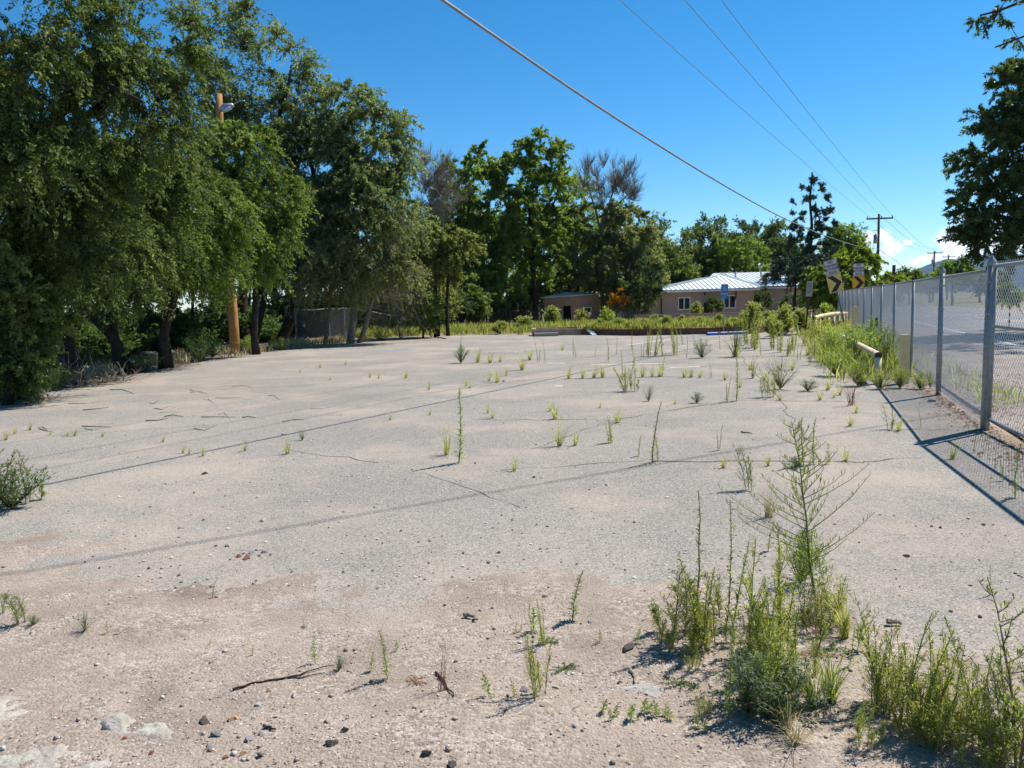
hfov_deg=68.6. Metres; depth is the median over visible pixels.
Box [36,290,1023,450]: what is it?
ground
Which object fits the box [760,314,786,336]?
weed bush
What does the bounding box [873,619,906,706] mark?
leafy weed
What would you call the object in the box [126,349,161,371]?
weed bush
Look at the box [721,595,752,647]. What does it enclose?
leafy weed
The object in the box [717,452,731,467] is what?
grass tuft
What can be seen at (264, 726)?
stick
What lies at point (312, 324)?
understorey bush
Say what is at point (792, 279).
juniper tree
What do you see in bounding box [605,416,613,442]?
horseweed cluster
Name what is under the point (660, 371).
grass tuft
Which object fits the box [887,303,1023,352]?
road
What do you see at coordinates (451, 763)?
soil clod
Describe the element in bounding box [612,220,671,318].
background tree
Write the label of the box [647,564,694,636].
leafy weed
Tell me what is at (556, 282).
leafy bush
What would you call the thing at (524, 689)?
stone
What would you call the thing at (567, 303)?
shed
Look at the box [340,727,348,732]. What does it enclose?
asphalt lump
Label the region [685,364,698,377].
grass tuft
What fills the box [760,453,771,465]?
grass tuft
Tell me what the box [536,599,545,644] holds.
horseweed cluster
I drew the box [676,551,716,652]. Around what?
horseweed cluster
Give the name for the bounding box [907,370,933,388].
weed bush
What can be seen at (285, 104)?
elm tree
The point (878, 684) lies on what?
leafy weed
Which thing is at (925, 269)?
mountain
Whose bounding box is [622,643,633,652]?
soil clod
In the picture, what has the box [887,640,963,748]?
leafy weed
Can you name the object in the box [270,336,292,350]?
weed bush
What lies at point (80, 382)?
dead brush
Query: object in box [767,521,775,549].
horseweed
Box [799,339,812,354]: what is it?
grass tuft
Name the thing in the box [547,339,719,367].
worn painted lines
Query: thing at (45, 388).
weed bush
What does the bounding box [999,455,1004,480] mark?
horseweed
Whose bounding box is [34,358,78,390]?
weed bush
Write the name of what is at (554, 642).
creeping weed
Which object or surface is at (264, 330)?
understorey bush
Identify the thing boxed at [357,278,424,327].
leafy bush
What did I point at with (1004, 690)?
leafy weed
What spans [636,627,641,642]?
weed sprout
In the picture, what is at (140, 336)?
understorey bush
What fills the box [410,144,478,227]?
bare tree
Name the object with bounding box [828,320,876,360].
weed bush
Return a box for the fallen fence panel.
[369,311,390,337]
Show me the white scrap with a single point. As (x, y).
(383, 688)
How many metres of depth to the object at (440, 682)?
2.92 m
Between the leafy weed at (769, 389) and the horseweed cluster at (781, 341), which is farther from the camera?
the horseweed cluster at (781, 341)
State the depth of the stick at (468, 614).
3.69 m
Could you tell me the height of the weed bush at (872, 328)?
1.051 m
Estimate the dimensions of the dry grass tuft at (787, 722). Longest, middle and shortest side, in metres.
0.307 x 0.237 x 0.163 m
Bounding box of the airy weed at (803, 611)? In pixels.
[782,579,833,624]
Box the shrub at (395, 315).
[356,282,435,339]
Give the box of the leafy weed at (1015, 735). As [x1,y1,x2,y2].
[966,665,1021,767]
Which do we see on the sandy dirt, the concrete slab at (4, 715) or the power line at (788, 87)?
the concrete slab at (4, 715)
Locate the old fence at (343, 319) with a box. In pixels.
[294,306,358,341]
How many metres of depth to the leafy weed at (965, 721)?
2.51 m
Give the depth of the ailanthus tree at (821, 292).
51.46 m
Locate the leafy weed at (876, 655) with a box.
[848,590,906,708]
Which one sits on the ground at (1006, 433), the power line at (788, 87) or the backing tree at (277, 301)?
the backing tree at (277, 301)
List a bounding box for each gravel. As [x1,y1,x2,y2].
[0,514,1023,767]
[935,373,1023,442]
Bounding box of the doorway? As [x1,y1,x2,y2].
[563,306,570,320]
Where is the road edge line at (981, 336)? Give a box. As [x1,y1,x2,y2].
[877,312,1022,346]
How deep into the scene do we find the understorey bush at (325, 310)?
47.91 m
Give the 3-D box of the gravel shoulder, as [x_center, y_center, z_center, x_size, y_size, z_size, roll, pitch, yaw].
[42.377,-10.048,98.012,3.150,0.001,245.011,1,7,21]
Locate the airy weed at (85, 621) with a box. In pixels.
[73,611,96,630]
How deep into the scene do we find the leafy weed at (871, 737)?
2.53 m
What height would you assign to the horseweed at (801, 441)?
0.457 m
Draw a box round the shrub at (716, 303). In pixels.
[703,295,725,312]
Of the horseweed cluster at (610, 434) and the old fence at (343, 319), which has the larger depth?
the old fence at (343, 319)
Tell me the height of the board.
0.483 m
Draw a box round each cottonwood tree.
[434,139,538,323]
[479,124,587,313]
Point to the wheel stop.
(717, 333)
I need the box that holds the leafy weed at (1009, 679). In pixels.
[969,577,1023,767]
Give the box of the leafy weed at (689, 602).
[678,575,710,623]
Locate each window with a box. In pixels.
[677,297,690,309]
[723,295,735,308]
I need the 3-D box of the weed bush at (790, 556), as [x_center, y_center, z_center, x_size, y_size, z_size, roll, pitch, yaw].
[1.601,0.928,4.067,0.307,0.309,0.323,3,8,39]
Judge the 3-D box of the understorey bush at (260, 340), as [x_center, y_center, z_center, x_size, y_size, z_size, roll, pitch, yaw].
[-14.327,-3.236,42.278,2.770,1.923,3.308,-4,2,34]
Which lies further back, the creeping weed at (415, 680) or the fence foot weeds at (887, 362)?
the fence foot weeds at (887, 362)
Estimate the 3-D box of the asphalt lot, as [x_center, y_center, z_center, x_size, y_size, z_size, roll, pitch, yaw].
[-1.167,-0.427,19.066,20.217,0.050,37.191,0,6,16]
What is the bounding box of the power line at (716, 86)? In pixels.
[620,0,865,213]
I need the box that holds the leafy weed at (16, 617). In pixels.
[0,590,31,624]
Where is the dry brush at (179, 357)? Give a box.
[44,335,351,388]
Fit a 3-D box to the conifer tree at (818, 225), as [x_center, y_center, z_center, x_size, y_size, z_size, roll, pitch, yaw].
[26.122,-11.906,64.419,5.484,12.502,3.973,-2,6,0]
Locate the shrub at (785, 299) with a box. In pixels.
[777,292,806,309]
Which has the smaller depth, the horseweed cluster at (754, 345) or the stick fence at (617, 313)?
the horseweed cluster at (754, 345)
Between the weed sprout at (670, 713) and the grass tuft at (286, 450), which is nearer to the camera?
the weed sprout at (670, 713)
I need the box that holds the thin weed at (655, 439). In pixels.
[648,401,661,462]
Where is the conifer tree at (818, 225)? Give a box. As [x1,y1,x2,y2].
[783,172,840,279]
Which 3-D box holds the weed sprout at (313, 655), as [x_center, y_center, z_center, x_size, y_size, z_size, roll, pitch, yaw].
[-0.856,1.148,3.237,0.045,0.120,0.044,0,11,26]
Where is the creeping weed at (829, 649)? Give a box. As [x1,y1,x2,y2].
[807,638,853,661]
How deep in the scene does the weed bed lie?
34.72 m
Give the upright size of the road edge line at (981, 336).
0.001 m
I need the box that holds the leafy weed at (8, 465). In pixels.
[0,447,18,506]
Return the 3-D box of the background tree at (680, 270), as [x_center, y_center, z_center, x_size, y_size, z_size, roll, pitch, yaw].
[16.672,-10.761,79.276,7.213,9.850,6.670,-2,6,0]
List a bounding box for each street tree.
[936,54,1023,287]
[962,0,1023,55]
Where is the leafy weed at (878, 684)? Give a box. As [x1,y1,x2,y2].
[871,618,928,718]
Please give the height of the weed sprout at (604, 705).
0.058 m
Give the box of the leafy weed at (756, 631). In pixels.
[736,554,790,683]
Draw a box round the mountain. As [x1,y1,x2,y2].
[903,254,1023,292]
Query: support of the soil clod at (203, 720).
on the sandy dirt
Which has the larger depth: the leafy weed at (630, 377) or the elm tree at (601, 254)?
the elm tree at (601, 254)
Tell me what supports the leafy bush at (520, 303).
on the ground at (1006, 433)
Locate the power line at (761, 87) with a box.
[685,0,878,213]
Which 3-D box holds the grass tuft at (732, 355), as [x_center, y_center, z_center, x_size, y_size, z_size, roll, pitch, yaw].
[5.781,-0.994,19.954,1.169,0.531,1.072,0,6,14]
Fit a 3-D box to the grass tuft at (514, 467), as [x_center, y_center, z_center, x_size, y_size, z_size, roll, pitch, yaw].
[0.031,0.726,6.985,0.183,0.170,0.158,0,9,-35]
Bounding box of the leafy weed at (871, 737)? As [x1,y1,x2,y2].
[852,696,888,747]
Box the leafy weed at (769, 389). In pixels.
[758,368,779,396]
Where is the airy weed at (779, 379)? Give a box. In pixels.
[763,349,797,388]
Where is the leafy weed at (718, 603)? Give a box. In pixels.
[699,570,727,617]
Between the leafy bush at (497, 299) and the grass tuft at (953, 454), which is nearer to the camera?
the grass tuft at (953, 454)
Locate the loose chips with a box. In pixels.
[53,345,824,592]
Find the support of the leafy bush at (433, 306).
on the ground at (1006, 433)
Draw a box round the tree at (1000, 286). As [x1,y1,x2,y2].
[996,279,1023,325]
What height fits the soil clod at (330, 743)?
0.033 m
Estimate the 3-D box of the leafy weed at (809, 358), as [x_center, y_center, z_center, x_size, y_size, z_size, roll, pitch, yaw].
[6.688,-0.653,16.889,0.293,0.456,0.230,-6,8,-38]
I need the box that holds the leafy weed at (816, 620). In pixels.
[798,578,851,638]
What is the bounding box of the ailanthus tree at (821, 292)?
[798,239,905,311]
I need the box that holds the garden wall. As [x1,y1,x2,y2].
[634,311,794,318]
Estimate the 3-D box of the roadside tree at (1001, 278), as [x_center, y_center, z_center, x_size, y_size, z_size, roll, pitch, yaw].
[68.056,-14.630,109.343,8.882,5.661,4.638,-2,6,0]
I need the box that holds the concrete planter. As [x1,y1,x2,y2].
[532,326,582,336]
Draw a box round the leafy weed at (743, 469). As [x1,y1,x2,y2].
[731,440,755,489]
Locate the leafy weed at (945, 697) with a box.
[931,637,982,737]
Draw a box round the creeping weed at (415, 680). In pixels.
[406,674,426,684]
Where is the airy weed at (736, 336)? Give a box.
[725,322,751,356]
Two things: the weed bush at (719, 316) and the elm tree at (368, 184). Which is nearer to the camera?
the elm tree at (368, 184)
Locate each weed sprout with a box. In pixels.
[311,636,317,661]
[368,652,374,670]
[479,670,493,694]
[510,678,517,695]
[529,607,537,632]
[597,699,608,712]
[607,707,613,719]
[612,702,618,715]
[627,703,638,721]
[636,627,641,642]
[639,698,648,713]
[647,700,654,711]
[650,698,662,715]
[666,706,674,718]
[693,712,703,728]
[825,442,832,461]
[849,608,870,649]
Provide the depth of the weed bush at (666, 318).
35.87 m
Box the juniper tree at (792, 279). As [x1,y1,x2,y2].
[758,253,835,310]
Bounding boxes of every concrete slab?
[0,695,28,721]
[0,743,111,767]
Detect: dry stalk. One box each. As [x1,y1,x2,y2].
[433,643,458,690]
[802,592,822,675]
[836,374,870,404]
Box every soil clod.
[199,716,208,724]
[325,739,338,746]
[420,750,431,756]
[448,760,456,767]
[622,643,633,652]
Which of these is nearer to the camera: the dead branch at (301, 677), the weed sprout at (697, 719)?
the weed sprout at (697, 719)
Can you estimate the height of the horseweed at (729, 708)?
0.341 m
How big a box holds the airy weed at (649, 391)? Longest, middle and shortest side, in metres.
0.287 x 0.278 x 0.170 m
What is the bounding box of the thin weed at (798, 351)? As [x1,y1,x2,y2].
[797,336,804,359]
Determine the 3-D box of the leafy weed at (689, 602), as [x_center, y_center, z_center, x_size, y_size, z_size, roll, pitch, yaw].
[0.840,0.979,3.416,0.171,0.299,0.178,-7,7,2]
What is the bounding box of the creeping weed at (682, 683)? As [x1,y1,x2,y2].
[662,675,699,688]
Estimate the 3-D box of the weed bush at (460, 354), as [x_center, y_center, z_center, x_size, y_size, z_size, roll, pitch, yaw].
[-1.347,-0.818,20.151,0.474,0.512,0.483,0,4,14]
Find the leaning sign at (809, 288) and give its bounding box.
[805,281,812,329]
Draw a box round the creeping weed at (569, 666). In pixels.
[549,662,581,674]
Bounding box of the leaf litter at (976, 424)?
[886,371,1023,488]
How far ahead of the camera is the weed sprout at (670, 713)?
2.71 m
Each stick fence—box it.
[449,307,542,325]
[600,305,640,319]
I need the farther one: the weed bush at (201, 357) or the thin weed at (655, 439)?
the weed bush at (201, 357)
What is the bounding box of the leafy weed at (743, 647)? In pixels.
[723,621,761,701]
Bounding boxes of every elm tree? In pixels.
[0,0,242,400]
[0,126,242,384]
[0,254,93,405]
[31,189,229,373]
[111,157,277,368]
[153,0,342,347]
[177,117,322,354]
[254,73,438,343]
[262,199,437,343]
[404,220,487,337]
[549,173,669,314]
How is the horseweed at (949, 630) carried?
on the sandy dirt
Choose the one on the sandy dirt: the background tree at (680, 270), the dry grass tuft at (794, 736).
the dry grass tuft at (794, 736)
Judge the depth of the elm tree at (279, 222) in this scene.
25.10 m
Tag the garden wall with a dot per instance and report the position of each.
(734, 314)
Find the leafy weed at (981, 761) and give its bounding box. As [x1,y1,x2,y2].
[942,710,1004,767]
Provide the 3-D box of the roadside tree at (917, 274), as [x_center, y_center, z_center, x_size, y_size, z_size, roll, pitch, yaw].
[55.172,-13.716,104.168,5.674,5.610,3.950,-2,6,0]
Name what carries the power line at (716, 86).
attached to the utility pole at (877, 239)
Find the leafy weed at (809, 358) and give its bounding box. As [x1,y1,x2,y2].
[805,346,811,364]
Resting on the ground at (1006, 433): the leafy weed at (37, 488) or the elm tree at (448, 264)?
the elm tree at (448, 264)
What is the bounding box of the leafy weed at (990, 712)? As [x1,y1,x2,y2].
[978,654,1023,767]
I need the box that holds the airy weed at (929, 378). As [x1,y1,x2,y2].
[925,370,933,386]
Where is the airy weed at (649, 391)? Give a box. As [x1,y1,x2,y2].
[642,383,653,400]
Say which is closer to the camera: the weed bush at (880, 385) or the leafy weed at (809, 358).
the weed bush at (880, 385)
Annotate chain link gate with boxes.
[985,258,1023,437]
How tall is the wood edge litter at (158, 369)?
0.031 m
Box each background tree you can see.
[418,177,493,324]
[448,157,533,320]
[528,168,610,314]
[578,199,647,318]
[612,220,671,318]
[637,210,681,252]
[655,235,702,290]
[674,218,730,289]
[678,210,764,305]
[702,233,776,289]
[741,216,797,269]
[758,232,819,286]
[817,221,874,299]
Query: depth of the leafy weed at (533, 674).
2.87 m
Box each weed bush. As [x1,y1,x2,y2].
[0,458,57,508]
[27,615,39,624]
[33,383,55,397]
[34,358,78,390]
[79,345,111,372]
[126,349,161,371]
[178,328,224,361]
[201,338,225,357]
[236,336,262,353]
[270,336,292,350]
[355,325,372,341]
[368,329,391,340]
[453,345,469,362]
[489,320,511,333]
[514,315,540,326]
[542,305,560,322]
[573,307,589,320]
[594,318,608,323]
[595,306,615,320]
[613,317,626,323]
[658,315,675,323]
[689,300,702,313]
[689,391,702,402]
[693,338,712,357]
[712,646,796,717]
[713,313,724,321]
[729,650,790,701]
[738,624,798,676]
[740,301,763,327]
[740,678,800,721]
[754,654,838,712]
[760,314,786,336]
[762,310,776,319]
[772,530,833,582]
[773,302,800,334]
[786,456,803,467]
[792,307,812,333]
[800,378,820,390]
[808,316,831,337]
[811,312,832,327]
[813,322,843,346]
[815,344,854,375]
[816,302,835,316]
[816,330,845,353]
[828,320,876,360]
[834,317,867,335]
[844,358,875,385]
[850,372,866,385]
[857,315,889,355]
[864,326,916,365]
[867,368,894,388]
[889,366,915,387]
[900,696,972,749]
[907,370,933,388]
[952,703,1023,764]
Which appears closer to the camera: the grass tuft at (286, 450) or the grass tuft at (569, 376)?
the grass tuft at (286, 450)
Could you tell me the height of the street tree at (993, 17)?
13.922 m
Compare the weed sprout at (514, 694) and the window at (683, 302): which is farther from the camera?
the window at (683, 302)
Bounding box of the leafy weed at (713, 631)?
[667,577,729,652]
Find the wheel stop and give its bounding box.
[706,331,745,335]
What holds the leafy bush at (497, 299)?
on the ground at (1006, 433)
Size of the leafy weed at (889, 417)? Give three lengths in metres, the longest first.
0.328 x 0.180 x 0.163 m
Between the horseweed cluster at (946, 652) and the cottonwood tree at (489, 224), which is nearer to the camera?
the horseweed cluster at (946, 652)
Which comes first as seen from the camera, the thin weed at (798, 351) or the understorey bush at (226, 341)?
the thin weed at (798, 351)
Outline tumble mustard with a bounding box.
[718,417,874,621]
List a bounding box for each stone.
[205,743,211,749]
[210,730,221,736]
[228,714,237,721]
[239,750,246,756]
[245,736,252,741]
[520,686,529,692]
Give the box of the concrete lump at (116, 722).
[100,712,172,738]
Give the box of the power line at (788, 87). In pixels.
[721,0,889,212]
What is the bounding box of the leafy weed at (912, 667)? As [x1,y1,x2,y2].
[855,610,938,720]
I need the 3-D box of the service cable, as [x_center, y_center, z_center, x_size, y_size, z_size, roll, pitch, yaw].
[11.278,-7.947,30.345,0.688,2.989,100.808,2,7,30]
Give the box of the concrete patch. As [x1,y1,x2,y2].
[619,683,664,697]
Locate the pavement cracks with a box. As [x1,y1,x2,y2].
[63,352,949,506]
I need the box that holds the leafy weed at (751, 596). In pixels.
[736,535,791,652]
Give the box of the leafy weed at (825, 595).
[812,553,848,624]
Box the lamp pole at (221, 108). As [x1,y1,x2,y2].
[215,93,244,353]
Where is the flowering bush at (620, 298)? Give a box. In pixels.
[606,288,630,308]
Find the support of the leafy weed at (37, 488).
on the asphalt lot
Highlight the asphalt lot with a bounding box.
[0,334,1023,674]
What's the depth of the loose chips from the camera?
5.48 m
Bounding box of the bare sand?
[302,336,439,346]
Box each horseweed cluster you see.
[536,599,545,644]
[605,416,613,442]
[623,366,628,391]
[645,329,653,355]
[654,332,660,355]
[669,321,678,354]
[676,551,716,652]
[741,310,749,343]
[747,303,764,347]
[750,323,758,349]
[750,356,757,377]
[769,315,776,349]
[769,529,800,647]
[775,324,783,351]
[789,316,798,349]
[919,627,958,726]
[927,629,954,708]
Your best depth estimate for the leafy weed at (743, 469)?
6.07 m
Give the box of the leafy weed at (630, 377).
[612,356,639,390]
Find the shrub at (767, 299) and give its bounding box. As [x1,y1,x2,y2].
[754,286,774,311]
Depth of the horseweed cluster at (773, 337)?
21.93 m
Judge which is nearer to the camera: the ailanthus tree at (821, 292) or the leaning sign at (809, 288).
the leaning sign at (809, 288)
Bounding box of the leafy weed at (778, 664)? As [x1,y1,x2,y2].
[755,605,800,701]
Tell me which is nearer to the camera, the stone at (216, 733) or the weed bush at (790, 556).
the stone at (216, 733)
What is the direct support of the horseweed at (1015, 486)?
on the asphalt lot
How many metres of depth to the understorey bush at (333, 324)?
44.44 m
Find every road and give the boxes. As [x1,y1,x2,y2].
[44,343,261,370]
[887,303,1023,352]
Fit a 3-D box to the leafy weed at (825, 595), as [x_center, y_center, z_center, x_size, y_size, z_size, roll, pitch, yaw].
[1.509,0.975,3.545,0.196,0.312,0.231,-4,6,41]
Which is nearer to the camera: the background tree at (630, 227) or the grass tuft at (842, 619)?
the grass tuft at (842, 619)
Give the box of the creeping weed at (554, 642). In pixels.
[538,636,560,645]
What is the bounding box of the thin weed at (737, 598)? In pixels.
[722,500,750,625]
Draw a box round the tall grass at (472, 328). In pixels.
[356,315,814,337]
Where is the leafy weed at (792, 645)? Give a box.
[764,590,833,678]
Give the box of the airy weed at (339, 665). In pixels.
[329,654,354,669]
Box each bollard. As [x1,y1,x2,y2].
[851,307,858,339]
[899,334,910,383]
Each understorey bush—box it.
[46,344,83,361]
[58,318,124,364]
[77,329,140,362]
[92,311,170,359]
[135,307,186,354]
[143,310,218,353]
[195,317,228,347]
[207,308,228,343]
[213,304,282,340]
[258,312,280,342]
[259,314,282,342]
[266,301,297,322]
[278,297,334,337]
[278,307,326,337]
[301,289,344,333]
[321,317,347,335]
[356,302,393,327]
[399,304,441,326]
[440,308,461,325]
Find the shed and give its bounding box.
[541,290,600,321]
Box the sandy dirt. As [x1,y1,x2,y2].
[0,529,1023,767]
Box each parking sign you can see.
[721,284,727,331]
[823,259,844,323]
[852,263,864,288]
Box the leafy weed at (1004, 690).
[970,635,1023,766]
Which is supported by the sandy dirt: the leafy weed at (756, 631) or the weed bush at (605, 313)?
the leafy weed at (756, 631)
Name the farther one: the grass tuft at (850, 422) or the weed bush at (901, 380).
the weed bush at (901, 380)
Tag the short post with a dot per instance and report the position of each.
(893, 269)
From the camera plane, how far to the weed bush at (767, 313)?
39.83 m
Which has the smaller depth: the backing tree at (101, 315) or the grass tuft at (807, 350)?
the grass tuft at (807, 350)
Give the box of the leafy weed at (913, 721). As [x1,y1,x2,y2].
[886,646,965,752]
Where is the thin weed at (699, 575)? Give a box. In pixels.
[682,490,704,633]
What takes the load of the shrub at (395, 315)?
on the bare sand
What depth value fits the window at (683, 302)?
59.73 m
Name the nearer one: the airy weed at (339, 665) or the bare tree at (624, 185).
the airy weed at (339, 665)
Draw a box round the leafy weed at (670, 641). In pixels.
[656,592,708,657]
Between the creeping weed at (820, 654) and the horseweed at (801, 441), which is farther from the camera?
the horseweed at (801, 441)
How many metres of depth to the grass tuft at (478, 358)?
20.17 m
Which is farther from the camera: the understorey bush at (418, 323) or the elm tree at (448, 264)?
the understorey bush at (418, 323)
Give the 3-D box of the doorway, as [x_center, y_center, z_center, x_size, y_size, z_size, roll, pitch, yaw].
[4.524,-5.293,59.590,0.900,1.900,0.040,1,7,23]
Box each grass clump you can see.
[788,654,850,707]
[793,645,869,704]
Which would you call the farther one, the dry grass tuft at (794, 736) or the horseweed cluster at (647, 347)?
the horseweed cluster at (647, 347)
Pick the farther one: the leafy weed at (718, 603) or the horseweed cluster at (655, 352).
the horseweed cluster at (655, 352)
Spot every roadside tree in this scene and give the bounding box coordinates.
[882,271,917,294]
[896,265,926,302]
[915,274,948,302]
[928,253,978,304]
[950,266,1012,300]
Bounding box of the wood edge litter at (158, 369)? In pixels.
[15,349,273,400]
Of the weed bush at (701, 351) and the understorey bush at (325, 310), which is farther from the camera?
the understorey bush at (325, 310)
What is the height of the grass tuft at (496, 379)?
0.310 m
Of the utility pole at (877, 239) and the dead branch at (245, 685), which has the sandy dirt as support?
the dead branch at (245, 685)
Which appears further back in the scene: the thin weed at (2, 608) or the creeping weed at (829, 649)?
the thin weed at (2, 608)
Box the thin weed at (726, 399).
[725,379,730,400]
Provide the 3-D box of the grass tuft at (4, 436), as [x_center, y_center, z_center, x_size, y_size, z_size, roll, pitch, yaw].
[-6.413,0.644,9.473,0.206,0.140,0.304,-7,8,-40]
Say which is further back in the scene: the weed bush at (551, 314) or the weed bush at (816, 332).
the weed bush at (551, 314)
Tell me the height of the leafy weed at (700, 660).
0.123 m
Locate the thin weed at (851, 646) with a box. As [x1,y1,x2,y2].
[847,626,855,664]
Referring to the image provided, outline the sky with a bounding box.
[0,0,1023,313]
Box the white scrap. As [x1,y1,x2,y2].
[377,686,390,690]
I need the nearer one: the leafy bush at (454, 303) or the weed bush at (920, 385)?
the weed bush at (920, 385)
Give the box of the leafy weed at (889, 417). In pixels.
[881,403,898,429]
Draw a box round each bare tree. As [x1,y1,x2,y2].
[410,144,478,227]
[570,148,664,306]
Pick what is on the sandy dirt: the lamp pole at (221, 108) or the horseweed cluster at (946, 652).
the horseweed cluster at (946, 652)
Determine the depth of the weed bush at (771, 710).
2.69 m
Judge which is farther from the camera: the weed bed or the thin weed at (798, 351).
the weed bed
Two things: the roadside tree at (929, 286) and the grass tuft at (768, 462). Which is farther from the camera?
the roadside tree at (929, 286)
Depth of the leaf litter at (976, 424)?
8.32 m
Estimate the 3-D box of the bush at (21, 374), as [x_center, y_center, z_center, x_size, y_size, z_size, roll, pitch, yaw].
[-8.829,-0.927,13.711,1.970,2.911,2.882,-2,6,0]
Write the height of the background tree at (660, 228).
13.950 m
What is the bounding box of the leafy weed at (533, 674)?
[523,601,554,700]
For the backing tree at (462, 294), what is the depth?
48.50 m
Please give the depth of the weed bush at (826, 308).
43.76 m
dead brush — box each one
[19,383,86,401]
[46,344,158,387]
[80,359,154,381]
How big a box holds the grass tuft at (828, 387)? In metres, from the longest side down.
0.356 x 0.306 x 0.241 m
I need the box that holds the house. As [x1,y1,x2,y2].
[626,263,819,316]
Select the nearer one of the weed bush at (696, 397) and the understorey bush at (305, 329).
the weed bush at (696, 397)
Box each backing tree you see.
[0,223,131,333]
[67,288,172,344]
[127,283,247,351]
[182,215,302,343]
[235,205,360,341]
[298,183,407,337]
[357,191,480,326]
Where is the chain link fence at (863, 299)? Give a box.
[838,255,996,430]
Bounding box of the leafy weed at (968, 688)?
[951,648,998,747]
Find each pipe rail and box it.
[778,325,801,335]
[791,310,814,318]
[812,312,847,331]
[840,333,881,383]
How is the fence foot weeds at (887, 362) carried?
on the asphalt lot
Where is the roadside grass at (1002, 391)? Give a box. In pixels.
[877,332,1023,412]
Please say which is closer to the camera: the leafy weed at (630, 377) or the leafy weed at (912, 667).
the leafy weed at (912, 667)
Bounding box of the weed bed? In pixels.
[576,315,753,329]
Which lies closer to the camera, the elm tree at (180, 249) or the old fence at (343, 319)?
the elm tree at (180, 249)
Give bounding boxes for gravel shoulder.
[837,311,1023,438]
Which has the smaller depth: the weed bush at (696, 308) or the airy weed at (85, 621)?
the airy weed at (85, 621)
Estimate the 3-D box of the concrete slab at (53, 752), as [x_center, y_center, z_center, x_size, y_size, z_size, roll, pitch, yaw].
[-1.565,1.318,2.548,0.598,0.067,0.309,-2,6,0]
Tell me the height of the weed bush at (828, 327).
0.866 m
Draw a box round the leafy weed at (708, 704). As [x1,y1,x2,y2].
[692,688,717,717]
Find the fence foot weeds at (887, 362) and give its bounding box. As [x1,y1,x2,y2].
[796,315,917,383]
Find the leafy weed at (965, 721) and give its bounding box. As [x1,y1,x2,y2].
[932,677,981,749]
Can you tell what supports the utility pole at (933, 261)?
on the ground at (1006, 433)
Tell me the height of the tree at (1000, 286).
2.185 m
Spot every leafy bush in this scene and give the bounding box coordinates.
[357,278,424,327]
[393,278,446,337]
[418,274,464,320]
[451,271,495,323]
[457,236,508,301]
[460,271,543,321]
[482,273,532,322]
[508,261,561,314]
[528,255,669,314]
[542,259,604,293]
[641,272,667,287]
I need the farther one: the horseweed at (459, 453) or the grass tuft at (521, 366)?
the grass tuft at (521, 366)
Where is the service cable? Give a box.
[440,0,858,246]
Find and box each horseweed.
[378,630,391,678]
[453,388,464,462]
[566,570,583,620]
[653,433,658,458]
[657,320,664,356]
[719,628,738,719]
[734,350,739,400]
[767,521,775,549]
[791,612,798,664]
[797,417,807,464]
[808,417,817,462]
[941,615,970,713]
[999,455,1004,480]
[1011,443,1022,497]
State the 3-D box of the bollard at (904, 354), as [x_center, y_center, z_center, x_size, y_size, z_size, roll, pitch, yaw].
[6.775,-0.329,12.957,0.131,1.043,0.131,-1,6,8]
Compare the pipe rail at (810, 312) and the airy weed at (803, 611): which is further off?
the pipe rail at (810, 312)
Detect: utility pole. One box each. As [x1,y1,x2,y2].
[866,214,892,280]
[927,251,942,300]
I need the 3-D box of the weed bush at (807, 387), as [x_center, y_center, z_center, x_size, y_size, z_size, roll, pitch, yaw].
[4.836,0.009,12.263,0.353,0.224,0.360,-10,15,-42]
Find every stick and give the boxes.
[262,724,275,729]
[434,671,453,695]
[463,612,477,619]
[629,668,635,682]
[886,619,901,624]
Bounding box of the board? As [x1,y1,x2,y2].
[585,328,596,334]
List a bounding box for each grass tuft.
[1,430,10,439]
[275,439,292,453]
[440,426,455,454]
[470,345,483,362]
[486,406,499,417]
[487,350,495,362]
[492,369,502,382]
[508,350,531,369]
[509,458,519,470]
[527,349,538,359]
[536,415,576,445]
[548,402,560,418]
[566,363,581,378]
[572,429,583,445]
[586,363,599,377]
[595,361,610,377]
[606,407,629,422]
[637,366,648,376]
[653,360,670,376]
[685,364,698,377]
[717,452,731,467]
[718,337,746,356]
[748,683,834,732]
[752,477,790,517]
[758,710,846,746]
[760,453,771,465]
[781,355,800,369]
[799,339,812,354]
[804,390,823,399]
[804,574,859,638]
[821,376,832,389]
[831,443,865,460]
[837,412,861,425]
[891,417,910,430]
[937,441,962,458]
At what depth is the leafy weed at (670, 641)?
3.21 m
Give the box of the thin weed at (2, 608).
[0,594,5,612]
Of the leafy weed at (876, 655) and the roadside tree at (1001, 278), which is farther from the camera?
the roadside tree at (1001, 278)
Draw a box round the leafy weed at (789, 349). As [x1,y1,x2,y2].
[785,332,796,355]
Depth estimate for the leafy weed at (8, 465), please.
6.13 m
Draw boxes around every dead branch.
[232,665,333,689]
[281,672,324,679]
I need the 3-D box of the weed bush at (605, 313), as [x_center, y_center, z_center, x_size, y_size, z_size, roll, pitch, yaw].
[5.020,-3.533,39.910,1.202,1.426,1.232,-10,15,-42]
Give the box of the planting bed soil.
[581,320,765,335]
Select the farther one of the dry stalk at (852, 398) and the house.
the house
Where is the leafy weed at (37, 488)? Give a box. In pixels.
[16,450,46,503]
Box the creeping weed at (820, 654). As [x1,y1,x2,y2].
[800,650,842,657]
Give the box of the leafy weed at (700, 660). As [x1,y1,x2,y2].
[681,640,702,670]
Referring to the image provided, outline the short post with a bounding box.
[891,265,895,306]
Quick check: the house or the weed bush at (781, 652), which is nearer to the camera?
the weed bush at (781, 652)

